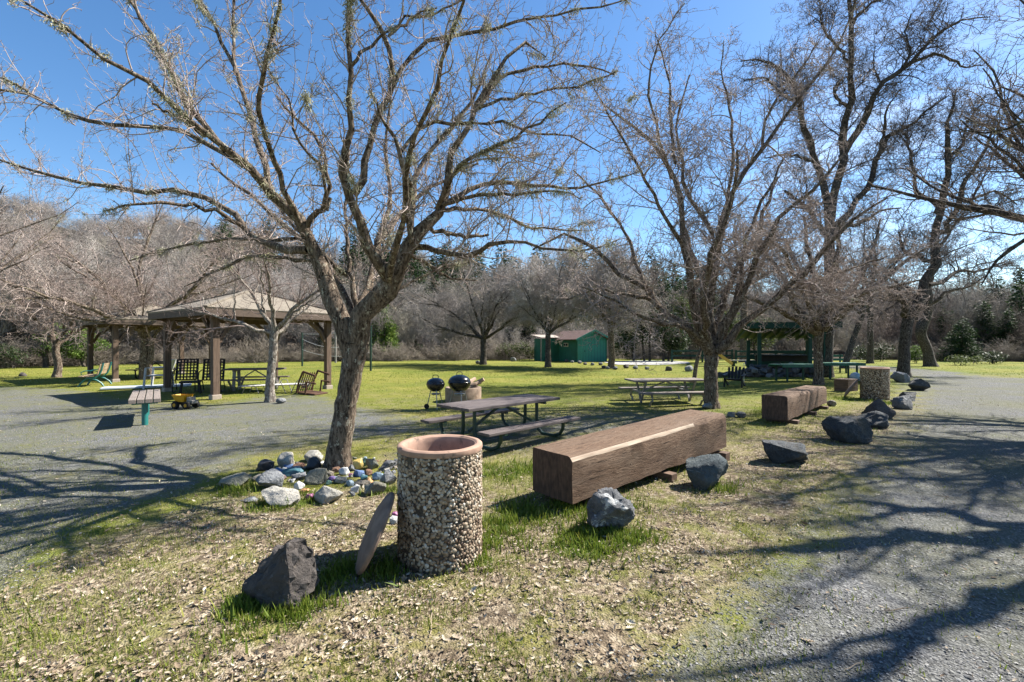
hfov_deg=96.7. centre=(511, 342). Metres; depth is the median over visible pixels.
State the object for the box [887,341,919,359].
shrub
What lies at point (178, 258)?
bare tree
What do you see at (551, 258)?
fir tree
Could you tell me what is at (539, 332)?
bare tree
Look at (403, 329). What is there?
bare tree
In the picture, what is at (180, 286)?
bare tree
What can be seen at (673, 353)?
shrub
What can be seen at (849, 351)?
bare tree
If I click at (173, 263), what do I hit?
bare tree
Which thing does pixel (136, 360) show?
shrub
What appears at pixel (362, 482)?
rock
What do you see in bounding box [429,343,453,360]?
shrub
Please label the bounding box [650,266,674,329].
fir tree
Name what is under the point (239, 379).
picnic table
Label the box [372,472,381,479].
rock
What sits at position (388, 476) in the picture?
rock
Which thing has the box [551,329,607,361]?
shed
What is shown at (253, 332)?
bare tree
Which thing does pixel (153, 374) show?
plastic chair
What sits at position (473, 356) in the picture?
shrub
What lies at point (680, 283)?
fir tree
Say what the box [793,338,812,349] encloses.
bare tree
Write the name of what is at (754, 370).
rock
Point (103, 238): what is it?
wooded slope
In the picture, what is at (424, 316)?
bare tree
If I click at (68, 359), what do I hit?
shrub
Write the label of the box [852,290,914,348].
bare tree
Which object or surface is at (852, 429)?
boulder
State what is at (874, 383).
litter can
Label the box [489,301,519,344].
bare tree
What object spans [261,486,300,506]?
rock
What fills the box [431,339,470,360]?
shrub
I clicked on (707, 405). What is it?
rock
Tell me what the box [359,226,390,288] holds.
fir tree
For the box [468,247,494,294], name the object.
fir tree
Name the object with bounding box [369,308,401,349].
bare tree
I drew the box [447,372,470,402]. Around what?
kettle grill
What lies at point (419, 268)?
fir tree
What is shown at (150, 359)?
bare tree
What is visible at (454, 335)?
bare tree
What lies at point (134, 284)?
bare tree
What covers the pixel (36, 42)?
sky
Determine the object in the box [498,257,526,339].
fir tree
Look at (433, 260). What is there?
fir tree
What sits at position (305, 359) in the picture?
shrub
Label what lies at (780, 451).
boulder
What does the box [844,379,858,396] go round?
can lid
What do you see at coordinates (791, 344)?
bare tree
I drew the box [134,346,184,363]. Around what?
shrub
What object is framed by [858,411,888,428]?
boulder
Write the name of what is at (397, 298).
fir tree
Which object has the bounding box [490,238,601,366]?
bare tree
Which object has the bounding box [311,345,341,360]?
shrub
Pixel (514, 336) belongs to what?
bare tree
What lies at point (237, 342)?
bare tree
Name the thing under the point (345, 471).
rock
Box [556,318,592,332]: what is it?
bare tree
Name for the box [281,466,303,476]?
rock
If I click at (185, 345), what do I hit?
shrub
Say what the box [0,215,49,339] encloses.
bare tree
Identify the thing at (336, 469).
rock
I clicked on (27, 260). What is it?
bare tree
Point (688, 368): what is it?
rock
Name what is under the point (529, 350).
shrub
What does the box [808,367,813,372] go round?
rock
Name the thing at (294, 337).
bare tree
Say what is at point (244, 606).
grass
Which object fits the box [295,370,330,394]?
wicker chair
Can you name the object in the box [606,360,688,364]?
sand court
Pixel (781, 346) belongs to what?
bare tree
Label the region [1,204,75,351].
bare tree
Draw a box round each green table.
[768,363,812,381]
[823,362,865,378]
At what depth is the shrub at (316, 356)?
40.60 m
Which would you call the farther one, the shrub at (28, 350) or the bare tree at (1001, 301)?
the bare tree at (1001, 301)
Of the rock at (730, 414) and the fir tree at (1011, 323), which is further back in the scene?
the fir tree at (1011, 323)
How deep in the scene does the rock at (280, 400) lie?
11.90 m
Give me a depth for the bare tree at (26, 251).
14.10 m
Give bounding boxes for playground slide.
[718,354,732,364]
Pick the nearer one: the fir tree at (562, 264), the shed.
the shed
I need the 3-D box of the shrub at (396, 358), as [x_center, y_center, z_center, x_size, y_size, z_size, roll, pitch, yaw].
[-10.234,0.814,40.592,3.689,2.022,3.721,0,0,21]
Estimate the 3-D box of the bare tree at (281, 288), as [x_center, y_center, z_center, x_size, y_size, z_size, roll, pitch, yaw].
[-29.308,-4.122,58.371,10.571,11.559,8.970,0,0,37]
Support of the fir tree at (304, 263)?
on the ground at (978, 390)
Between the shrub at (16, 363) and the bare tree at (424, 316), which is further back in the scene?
the bare tree at (424, 316)
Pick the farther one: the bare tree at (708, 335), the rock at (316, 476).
the bare tree at (708, 335)
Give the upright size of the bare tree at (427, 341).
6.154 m
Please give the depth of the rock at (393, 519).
4.04 m
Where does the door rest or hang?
in the shed
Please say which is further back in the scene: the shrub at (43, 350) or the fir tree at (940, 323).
the fir tree at (940, 323)
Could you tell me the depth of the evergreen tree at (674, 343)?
39.75 m
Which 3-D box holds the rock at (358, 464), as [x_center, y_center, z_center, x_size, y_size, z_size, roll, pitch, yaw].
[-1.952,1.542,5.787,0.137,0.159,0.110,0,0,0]
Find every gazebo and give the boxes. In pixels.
[74,304,224,381]
[146,289,332,399]
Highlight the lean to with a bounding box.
[532,335,559,360]
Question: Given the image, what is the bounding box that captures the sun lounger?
[238,379,309,393]
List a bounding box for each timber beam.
[533,409,725,503]
[761,385,826,420]
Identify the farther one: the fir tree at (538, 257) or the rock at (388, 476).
the fir tree at (538, 257)
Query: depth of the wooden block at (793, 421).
9.11 m
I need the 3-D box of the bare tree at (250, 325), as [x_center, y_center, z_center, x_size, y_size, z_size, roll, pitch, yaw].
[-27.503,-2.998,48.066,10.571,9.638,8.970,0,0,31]
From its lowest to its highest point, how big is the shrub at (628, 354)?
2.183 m
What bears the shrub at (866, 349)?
on the ground at (978, 390)
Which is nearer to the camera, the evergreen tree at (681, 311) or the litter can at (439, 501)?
the litter can at (439, 501)
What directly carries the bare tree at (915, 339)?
on the ground at (978, 390)
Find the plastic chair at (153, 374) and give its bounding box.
[142,359,175,389]
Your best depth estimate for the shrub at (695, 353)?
45.71 m
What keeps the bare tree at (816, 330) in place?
on the ground at (978, 390)
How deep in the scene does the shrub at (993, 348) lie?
40.62 m
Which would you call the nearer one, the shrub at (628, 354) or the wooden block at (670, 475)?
the wooden block at (670, 475)
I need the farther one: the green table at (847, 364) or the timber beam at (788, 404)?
the green table at (847, 364)
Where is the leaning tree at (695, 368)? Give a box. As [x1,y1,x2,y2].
[692,300,717,377]
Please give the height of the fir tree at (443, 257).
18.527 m
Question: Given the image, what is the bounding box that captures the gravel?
[0,423,1023,681]
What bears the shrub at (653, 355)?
on the ground at (978, 390)
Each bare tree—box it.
[0,0,673,470]
[0,148,106,311]
[0,173,278,379]
[0,180,111,346]
[0,194,128,354]
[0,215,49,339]
[0,247,159,348]
[0,263,116,377]
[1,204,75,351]
[1,239,126,342]
[5,215,40,352]
[6,211,55,345]
[14,224,189,351]
[16,233,136,346]
[22,212,213,350]
[52,230,162,349]
[61,244,224,379]
[84,242,167,350]
[102,260,207,350]
[119,252,167,350]
[133,257,241,353]
[144,220,209,349]
[146,165,368,402]
[147,272,190,348]
[150,231,204,346]
[151,251,274,348]
[159,253,215,349]
[185,244,254,355]
[209,262,307,352]
[213,262,264,358]
[219,243,290,348]
[231,250,303,347]
[231,276,305,347]
[240,255,308,346]
[263,266,310,347]
[275,254,343,356]
[279,276,347,347]
[281,255,319,348]
[309,268,350,341]
[323,254,419,333]
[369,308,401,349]
[381,302,426,349]
[385,288,422,344]
[396,245,584,364]
[396,281,463,351]
[399,280,495,353]
[406,274,435,351]
[409,312,442,351]
[435,283,486,348]
[457,308,501,348]
[486,322,505,347]
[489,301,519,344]
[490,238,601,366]
[500,327,536,353]
[512,0,936,408]
[527,321,563,342]
[536,312,583,334]
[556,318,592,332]
[564,233,679,368]
[585,318,604,333]
[594,321,627,347]
[626,302,662,349]
[675,187,952,384]
[705,210,814,361]
[728,320,739,349]
[754,303,797,349]
[781,311,804,349]
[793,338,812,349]
[805,200,954,368]
[820,209,930,363]
[834,316,865,351]
[834,318,866,358]
[840,313,894,348]
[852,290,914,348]
[883,304,944,349]
[911,290,982,358]
[935,298,1008,347]
[959,284,1003,319]
[960,303,1023,341]
[987,289,1023,311]
[993,297,1014,320]
[996,296,1023,350]
[1001,305,1023,329]
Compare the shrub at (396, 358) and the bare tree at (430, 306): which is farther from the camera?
the bare tree at (430, 306)
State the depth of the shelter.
23.04 m
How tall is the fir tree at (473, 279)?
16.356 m
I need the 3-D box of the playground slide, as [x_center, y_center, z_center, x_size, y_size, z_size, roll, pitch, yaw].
[14.260,0.750,31.392,1.743,1.700,0.700,0,0,12]
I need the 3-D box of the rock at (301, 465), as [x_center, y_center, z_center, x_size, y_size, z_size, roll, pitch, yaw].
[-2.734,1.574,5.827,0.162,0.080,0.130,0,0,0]
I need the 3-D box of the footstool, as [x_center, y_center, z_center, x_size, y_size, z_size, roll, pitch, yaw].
[-10.100,1.397,14.300,0.575,0.414,0.475,0,0,-30]
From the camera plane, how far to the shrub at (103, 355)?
33.07 m
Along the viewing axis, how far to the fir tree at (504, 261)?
95.65 m
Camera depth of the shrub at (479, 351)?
44.47 m
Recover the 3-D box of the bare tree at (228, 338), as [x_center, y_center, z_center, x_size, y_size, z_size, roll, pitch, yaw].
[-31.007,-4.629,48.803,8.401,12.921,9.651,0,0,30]
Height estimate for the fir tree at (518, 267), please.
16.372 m
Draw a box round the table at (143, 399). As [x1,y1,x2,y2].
[128,389,160,424]
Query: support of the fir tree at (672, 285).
on the ground at (978, 390)
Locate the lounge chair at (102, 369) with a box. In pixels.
[77,362,111,386]
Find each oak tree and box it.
[711,0,1004,377]
[845,111,1023,243]
[853,68,1023,376]
[881,204,988,366]
[911,0,1023,297]
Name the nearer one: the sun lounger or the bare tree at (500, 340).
the sun lounger
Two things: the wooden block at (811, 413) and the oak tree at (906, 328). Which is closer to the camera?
the wooden block at (811, 413)
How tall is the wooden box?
0.420 m
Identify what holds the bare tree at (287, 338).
on the ground at (978, 390)
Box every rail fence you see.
[671,349,732,361]
[735,350,812,362]
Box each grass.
[0,362,1023,438]
[0,394,1022,681]
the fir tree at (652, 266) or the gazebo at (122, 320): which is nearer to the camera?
the gazebo at (122, 320)
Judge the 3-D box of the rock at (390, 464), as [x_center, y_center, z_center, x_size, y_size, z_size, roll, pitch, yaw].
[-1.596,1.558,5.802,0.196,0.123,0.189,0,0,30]
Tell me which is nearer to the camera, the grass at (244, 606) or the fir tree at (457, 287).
the grass at (244, 606)
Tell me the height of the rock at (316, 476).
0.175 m
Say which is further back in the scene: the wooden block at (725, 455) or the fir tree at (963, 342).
the fir tree at (963, 342)
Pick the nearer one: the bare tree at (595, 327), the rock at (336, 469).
the rock at (336, 469)
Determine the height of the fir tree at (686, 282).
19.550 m
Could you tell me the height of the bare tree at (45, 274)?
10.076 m
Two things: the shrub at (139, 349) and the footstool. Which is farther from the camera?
the shrub at (139, 349)
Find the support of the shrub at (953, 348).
on the ground at (978, 390)
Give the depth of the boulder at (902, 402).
10.97 m
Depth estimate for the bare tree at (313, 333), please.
41.34 m
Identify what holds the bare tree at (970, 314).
on the ground at (978, 390)
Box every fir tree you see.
[202,216,238,280]
[248,217,280,275]
[292,231,317,287]
[315,327,334,360]
[335,222,369,282]
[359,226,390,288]
[394,276,417,347]
[402,253,433,299]
[402,271,445,353]
[403,233,417,290]
[422,252,441,281]
[428,240,459,290]
[428,262,454,303]
[440,262,467,348]
[454,240,475,276]
[464,264,483,312]
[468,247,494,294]
[483,280,507,347]
[487,244,512,295]
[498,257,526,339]
[501,286,544,352]
[511,255,524,295]
[528,244,548,274]
[532,254,558,326]
[556,252,572,288]
[562,267,599,330]
[568,241,589,281]
[586,265,629,348]
[641,251,664,293]
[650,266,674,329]
[660,261,683,298]
[667,275,692,341]
[674,268,699,298]
[687,287,724,348]
[915,298,955,346]
[927,307,957,351]
[936,318,990,361]
[972,300,1012,351]
[974,271,1013,311]
[985,307,1023,359]
[999,278,1023,329]
[1010,263,1023,293]
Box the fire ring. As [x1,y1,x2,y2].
[445,386,480,401]
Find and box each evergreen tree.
[28,324,86,367]
[69,327,111,366]
[614,308,689,360]
[670,292,699,358]
[721,310,776,359]
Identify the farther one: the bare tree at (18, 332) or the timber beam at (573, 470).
the bare tree at (18, 332)
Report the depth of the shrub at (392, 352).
40.68 m
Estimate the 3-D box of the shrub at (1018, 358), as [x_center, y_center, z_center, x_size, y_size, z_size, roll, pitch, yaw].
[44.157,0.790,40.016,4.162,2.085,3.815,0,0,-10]
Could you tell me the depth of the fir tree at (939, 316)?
51.80 m
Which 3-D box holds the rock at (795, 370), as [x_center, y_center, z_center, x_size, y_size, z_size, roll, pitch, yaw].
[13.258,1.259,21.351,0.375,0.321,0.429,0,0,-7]
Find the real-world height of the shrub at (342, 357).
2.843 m
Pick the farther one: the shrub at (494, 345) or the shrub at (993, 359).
the shrub at (494, 345)
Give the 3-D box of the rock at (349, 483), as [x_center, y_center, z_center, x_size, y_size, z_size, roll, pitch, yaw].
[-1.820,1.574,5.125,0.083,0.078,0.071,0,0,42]
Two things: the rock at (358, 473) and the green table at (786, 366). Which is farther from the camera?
the green table at (786, 366)
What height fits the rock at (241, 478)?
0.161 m
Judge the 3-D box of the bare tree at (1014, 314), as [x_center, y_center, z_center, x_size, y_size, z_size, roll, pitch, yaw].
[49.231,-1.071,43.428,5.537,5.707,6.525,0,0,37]
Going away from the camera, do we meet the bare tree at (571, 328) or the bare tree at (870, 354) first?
the bare tree at (870, 354)
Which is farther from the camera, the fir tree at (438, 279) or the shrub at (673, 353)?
the fir tree at (438, 279)
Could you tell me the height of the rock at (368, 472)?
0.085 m
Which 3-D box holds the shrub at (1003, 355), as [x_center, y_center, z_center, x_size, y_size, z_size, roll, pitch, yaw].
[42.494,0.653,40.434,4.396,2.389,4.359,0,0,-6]
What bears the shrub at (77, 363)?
on the ground at (978, 390)
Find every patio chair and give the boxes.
[172,358,198,392]
[198,359,225,392]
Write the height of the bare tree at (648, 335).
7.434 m
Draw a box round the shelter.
[736,321,842,373]
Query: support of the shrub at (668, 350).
on the ground at (978, 390)
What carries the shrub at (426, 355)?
on the ground at (978, 390)
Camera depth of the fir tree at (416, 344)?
59.41 m
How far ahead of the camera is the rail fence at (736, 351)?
35.53 m
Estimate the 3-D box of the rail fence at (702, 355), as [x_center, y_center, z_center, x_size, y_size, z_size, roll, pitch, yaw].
[15.893,1.070,37.989,5.584,1.060,0.130,0,0,-9]
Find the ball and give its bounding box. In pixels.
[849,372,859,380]
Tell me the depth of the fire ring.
12.25 m
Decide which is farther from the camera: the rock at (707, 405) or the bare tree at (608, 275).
the bare tree at (608, 275)
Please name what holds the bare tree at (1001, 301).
on the ground at (978, 390)
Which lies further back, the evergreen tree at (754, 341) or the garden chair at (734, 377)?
the evergreen tree at (754, 341)
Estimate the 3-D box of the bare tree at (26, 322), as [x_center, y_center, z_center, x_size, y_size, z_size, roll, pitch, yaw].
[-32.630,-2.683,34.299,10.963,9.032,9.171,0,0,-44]
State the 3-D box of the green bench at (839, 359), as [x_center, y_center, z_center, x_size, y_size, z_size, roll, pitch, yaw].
[16.762,1.100,24.140,2.000,1.000,0.480,0,0,-4]
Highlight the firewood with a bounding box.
[469,381,481,387]
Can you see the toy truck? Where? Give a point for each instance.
(185, 401)
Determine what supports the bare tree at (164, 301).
on the ground at (978, 390)
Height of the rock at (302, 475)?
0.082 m
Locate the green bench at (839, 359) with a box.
[812,354,846,372]
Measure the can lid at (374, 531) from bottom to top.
0.520 m
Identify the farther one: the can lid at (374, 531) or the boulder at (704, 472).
the boulder at (704, 472)
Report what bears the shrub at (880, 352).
on the ground at (978, 390)
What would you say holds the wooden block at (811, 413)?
on the ground at (978, 390)
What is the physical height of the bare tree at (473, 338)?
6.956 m
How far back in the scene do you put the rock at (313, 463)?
5.73 m
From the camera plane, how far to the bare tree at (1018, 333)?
42.23 m
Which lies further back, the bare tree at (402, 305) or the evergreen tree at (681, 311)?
the bare tree at (402, 305)
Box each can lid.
[356,492,394,574]
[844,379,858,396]
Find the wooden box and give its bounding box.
[834,378,857,391]
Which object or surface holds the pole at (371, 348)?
on the ground at (978, 390)
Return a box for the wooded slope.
[0,190,1023,350]
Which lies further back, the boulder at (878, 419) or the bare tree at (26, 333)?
the bare tree at (26, 333)
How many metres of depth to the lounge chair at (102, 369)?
16.83 m
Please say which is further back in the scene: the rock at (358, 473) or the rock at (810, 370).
the rock at (810, 370)
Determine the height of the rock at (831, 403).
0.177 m
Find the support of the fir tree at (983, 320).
on the ground at (978, 390)
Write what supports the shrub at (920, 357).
on the ground at (978, 390)
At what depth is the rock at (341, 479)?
5.20 m
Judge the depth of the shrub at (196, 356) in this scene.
35.77 m
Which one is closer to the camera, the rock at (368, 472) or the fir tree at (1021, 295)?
the rock at (368, 472)
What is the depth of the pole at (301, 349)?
31.34 m
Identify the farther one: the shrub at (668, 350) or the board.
the shrub at (668, 350)
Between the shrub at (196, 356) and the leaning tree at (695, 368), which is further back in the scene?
the shrub at (196, 356)
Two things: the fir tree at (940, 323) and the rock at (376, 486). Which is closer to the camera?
the rock at (376, 486)
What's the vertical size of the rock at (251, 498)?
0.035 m
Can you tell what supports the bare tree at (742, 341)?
on the ground at (978, 390)
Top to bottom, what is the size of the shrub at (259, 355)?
2.885 m
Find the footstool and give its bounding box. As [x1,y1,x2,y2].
[179,380,201,393]
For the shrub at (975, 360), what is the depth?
32.98 m
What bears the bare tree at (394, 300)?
on the ground at (978, 390)
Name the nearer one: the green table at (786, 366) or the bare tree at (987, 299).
the green table at (786, 366)
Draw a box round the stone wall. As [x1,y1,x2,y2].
[752,365,801,374]
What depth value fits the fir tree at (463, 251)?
103.89 m
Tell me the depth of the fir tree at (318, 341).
41.55 m
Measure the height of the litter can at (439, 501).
0.876 m
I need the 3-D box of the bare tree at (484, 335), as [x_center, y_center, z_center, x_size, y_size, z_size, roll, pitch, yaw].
[-1.288,-2.600,33.414,14.145,8.749,8.391,0,0,16]
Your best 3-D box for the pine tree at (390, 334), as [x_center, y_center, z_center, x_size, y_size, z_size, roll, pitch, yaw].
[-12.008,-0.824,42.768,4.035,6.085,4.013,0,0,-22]
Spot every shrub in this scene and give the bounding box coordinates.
[0,329,51,367]
[0,330,69,367]
[0,340,73,367]
[0,342,28,367]
[18,340,78,365]
[38,339,111,366]
[39,349,97,365]
[75,332,155,364]
[94,338,139,363]
[105,340,155,363]
[121,340,186,363]
[122,338,162,361]
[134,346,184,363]
[172,335,227,360]
[174,339,232,363]
[185,340,235,361]
[204,345,240,363]
[223,340,288,361]
[226,333,295,362]
[228,347,246,361]
[266,336,304,361]
[281,344,317,361]
[286,332,334,360]
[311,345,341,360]
[322,343,385,360]
[367,338,413,360]
[367,342,394,360]
[376,341,416,360]
[392,340,430,359]
[403,339,448,360]
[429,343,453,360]
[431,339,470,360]
[434,334,489,359]
[465,332,506,358]
[477,338,522,360]
[486,339,510,359]
[495,341,533,359]
[496,337,530,359]
[520,341,533,358]
[608,345,645,358]
[618,339,656,358]
[637,341,660,358]
[648,338,696,358]
[653,341,692,358]
[670,341,703,358]
[685,340,704,358]
[722,343,738,358]
[751,338,780,353]
[841,336,897,359]
[841,337,898,359]
[852,341,896,360]
[877,334,917,358]
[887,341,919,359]
[910,345,922,362]
[911,345,940,359]
[914,331,1007,360]
[931,343,970,360]
[944,354,989,364]
[975,333,1023,360]
[975,340,1016,358]
[976,351,1007,363]
[979,338,1022,360]
[996,342,1023,361]
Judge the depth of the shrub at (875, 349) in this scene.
43.53 m
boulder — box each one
[241,537,319,610]
[587,487,634,527]
[686,454,728,490]
[762,440,807,463]
[821,416,872,443]
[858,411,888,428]
[861,399,895,418]
[890,371,909,382]
[892,395,912,409]
[899,392,916,400]
[908,378,930,390]
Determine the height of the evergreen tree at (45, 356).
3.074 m
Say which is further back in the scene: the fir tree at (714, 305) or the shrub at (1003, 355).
the fir tree at (714, 305)
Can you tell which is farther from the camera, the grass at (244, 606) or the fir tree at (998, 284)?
the fir tree at (998, 284)
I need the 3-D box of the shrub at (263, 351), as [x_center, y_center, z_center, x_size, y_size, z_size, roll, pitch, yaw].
[-21.162,0.638,38.585,4.551,2.487,4.965,0,0,21]
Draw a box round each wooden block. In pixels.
[649,470,676,482]
[706,450,729,460]
[765,419,799,423]
[804,411,816,414]
[816,406,828,408]
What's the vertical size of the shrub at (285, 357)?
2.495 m
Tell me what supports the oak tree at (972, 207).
on the ground at (978, 390)
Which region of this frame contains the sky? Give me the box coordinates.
[0,0,1023,292]
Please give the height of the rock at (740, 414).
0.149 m
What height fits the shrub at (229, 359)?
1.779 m
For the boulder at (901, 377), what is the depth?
18.48 m
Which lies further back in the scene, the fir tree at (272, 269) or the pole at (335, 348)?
the fir tree at (272, 269)
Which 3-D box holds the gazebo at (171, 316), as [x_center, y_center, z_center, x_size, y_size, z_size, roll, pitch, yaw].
[-8.916,-0.100,15.472,4.480,3.460,4.480,0,0,35]
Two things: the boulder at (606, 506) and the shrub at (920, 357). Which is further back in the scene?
the shrub at (920, 357)
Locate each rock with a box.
[218,472,251,486]
[241,496,256,501]
[255,468,283,486]
[256,459,274,470]
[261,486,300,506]
[276,398,285,402]
[277,452,294,466]
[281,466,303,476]
[291,472,305,479]
[292,462,305,467]
[294,481,304,489]
[300,488,308,492]
[304,450,322,461]
[304,468,328,484]
[305,457,321,469]
[314,485,342,504]
[331,466,339,472]
[335,476,347,482]
[339,467,349,475]
[346,480,353,486]
[348,465,355,470]
[350,484,360,492]
[353,458,363,469]
[354,470,364,476]
[354,480,370,485]
[360,474,367,479]
[364,469,372,475]
[364,481,385,493]
[365,458,378,469]
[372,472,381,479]
[378,460,396,469]
[380,469,396,484]
[389,515,396,523]
[665,366,671,370]
[684,365,692,371]
[702,403,711,408]
[727,412,734,416]
[735,411,746,417]
[749,367,757,372]
[792,367,799,372]
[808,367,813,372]
[827,400,836,405]
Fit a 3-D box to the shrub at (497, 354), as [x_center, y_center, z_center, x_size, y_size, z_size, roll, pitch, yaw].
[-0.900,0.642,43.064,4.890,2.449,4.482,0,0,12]
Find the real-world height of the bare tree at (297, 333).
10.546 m
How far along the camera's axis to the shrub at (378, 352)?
40.75 m
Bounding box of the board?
[100,383,191,389]
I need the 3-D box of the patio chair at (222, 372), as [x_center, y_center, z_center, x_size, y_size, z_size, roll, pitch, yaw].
[-9.854,1.060,14.959,0.632,1.071,0.890,0,0,-24]
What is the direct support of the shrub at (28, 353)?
on the ground at (978, 390)
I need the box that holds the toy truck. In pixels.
[171,393,199,408]
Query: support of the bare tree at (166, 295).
on the ground at (978, 390)
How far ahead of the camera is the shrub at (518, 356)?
43.08 m
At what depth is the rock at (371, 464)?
5.80 m
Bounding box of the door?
[578,340,584,361]
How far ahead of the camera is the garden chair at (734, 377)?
16.86 m
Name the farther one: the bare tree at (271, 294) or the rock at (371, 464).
the bare tree at (271, 294)
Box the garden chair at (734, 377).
[722,366,746,387]
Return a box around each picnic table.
[125,361,179,378]
[220,367,289,390]
[420,394,580,450]
[618,378,703,405]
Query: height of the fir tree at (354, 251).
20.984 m
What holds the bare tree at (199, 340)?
on the ground at (978, 390)
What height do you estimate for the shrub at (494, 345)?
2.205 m
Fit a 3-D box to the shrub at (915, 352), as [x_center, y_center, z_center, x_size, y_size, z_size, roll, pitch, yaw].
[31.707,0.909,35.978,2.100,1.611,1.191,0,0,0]
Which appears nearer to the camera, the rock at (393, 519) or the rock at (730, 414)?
the rock at (393, 519)
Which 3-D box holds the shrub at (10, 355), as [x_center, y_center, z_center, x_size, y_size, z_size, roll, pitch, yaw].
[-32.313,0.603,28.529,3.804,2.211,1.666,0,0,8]
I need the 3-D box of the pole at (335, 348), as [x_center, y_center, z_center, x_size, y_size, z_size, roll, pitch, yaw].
[-14.262,-0.181,36.794,0.208,3.761,0.209,0,0,0]
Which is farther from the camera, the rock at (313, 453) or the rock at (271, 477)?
the rock at (313, 453)
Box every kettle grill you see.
[424,375,444,409]
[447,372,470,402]
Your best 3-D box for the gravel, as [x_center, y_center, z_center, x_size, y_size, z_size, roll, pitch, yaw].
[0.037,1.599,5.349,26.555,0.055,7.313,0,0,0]
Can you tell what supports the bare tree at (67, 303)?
on the ground at (978, 390)
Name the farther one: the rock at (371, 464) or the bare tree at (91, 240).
the bare tree at (91, 240)
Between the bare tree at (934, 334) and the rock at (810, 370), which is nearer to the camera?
the rock at (810, 370)
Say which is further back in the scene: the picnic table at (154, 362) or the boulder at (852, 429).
the picnic table at (154, 362)
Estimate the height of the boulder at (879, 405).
0.434 m
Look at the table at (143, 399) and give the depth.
8.82 m
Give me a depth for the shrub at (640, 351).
44.98 m
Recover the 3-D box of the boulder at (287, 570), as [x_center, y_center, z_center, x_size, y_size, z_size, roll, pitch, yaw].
[-1.444,1.417,2.863,0.434,0.399,0.307,0,0,16]
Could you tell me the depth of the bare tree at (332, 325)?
48.92 m
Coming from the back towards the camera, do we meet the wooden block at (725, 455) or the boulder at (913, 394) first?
the boulder at (913, 394)
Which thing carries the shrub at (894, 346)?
on the ground at (978, 390)
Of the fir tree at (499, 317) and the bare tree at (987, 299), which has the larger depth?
the fir tree at (499, 317)
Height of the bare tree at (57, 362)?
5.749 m
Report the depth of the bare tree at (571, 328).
53.83 m
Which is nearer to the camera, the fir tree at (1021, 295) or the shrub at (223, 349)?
the shrub at (223, 349)
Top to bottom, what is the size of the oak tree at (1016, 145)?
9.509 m
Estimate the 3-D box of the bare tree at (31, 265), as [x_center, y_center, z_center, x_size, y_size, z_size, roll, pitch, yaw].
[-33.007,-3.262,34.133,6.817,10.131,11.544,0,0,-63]
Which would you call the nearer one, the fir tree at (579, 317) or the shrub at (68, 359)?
the shrub at (68, 359)
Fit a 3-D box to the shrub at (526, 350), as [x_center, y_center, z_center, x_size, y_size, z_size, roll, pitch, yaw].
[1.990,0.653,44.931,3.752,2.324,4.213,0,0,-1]
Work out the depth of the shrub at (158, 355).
34.23 m
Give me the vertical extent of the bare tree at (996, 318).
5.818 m
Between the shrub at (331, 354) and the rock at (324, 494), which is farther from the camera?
the shrub at (331, 354)
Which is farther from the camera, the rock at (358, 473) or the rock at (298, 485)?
the rock at (358, 473)
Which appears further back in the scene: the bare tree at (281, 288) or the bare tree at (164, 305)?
the bare tree at (281, 288)
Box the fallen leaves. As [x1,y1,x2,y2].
[0,383,1023,681]
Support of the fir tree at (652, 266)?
on the ground at (978, 390)
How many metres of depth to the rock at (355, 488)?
4.91 m
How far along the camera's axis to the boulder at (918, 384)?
15.31 m
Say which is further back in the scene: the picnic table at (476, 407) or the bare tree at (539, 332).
the bare tree at (539, 332)
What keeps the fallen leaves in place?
on the ground at (978, 390)
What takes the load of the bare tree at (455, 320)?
on the ground at (978, 390)
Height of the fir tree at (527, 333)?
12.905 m
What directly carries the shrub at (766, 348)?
on the ground at (978, 390)
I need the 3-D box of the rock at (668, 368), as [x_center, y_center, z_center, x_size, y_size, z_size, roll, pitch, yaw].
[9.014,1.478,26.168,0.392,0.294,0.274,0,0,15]
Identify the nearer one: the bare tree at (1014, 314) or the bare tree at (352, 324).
the bare tree at (352, 324)
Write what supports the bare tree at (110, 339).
on the ground at (978, 390)
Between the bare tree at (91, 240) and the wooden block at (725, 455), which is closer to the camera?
the wooden block at (725, 455)
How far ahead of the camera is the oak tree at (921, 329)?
30.81 m
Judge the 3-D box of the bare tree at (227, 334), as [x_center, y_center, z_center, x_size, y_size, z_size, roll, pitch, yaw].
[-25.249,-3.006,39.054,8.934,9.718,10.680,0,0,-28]
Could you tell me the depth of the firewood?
12.60 m
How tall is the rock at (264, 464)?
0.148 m
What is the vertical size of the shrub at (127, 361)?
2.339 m
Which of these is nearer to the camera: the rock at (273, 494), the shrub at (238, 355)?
the rock at (273, 494)
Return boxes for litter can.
[397,434,482,574]
[859,367,889,399]
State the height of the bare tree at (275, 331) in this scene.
5.832 m
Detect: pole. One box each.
[301,332,302,365]
[335,333,336,362]
[370,326,371,370]
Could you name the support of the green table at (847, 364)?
on the ground at (978, 390)
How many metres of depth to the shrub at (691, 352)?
45.95 m
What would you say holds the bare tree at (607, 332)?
on the ground at (978, 390)
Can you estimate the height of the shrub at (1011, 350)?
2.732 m
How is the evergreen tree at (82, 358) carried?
on the ground at (978, 390)
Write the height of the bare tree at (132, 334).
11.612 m
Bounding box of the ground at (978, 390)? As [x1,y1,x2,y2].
[0,218,1023,681]
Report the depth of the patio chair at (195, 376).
15.21 m
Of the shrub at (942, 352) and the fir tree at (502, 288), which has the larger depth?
the fir tree at (502, 288)
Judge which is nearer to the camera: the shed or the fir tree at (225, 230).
the shed
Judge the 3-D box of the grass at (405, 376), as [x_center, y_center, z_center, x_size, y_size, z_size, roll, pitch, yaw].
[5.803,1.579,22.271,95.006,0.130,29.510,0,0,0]
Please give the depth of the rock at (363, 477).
5.36 m

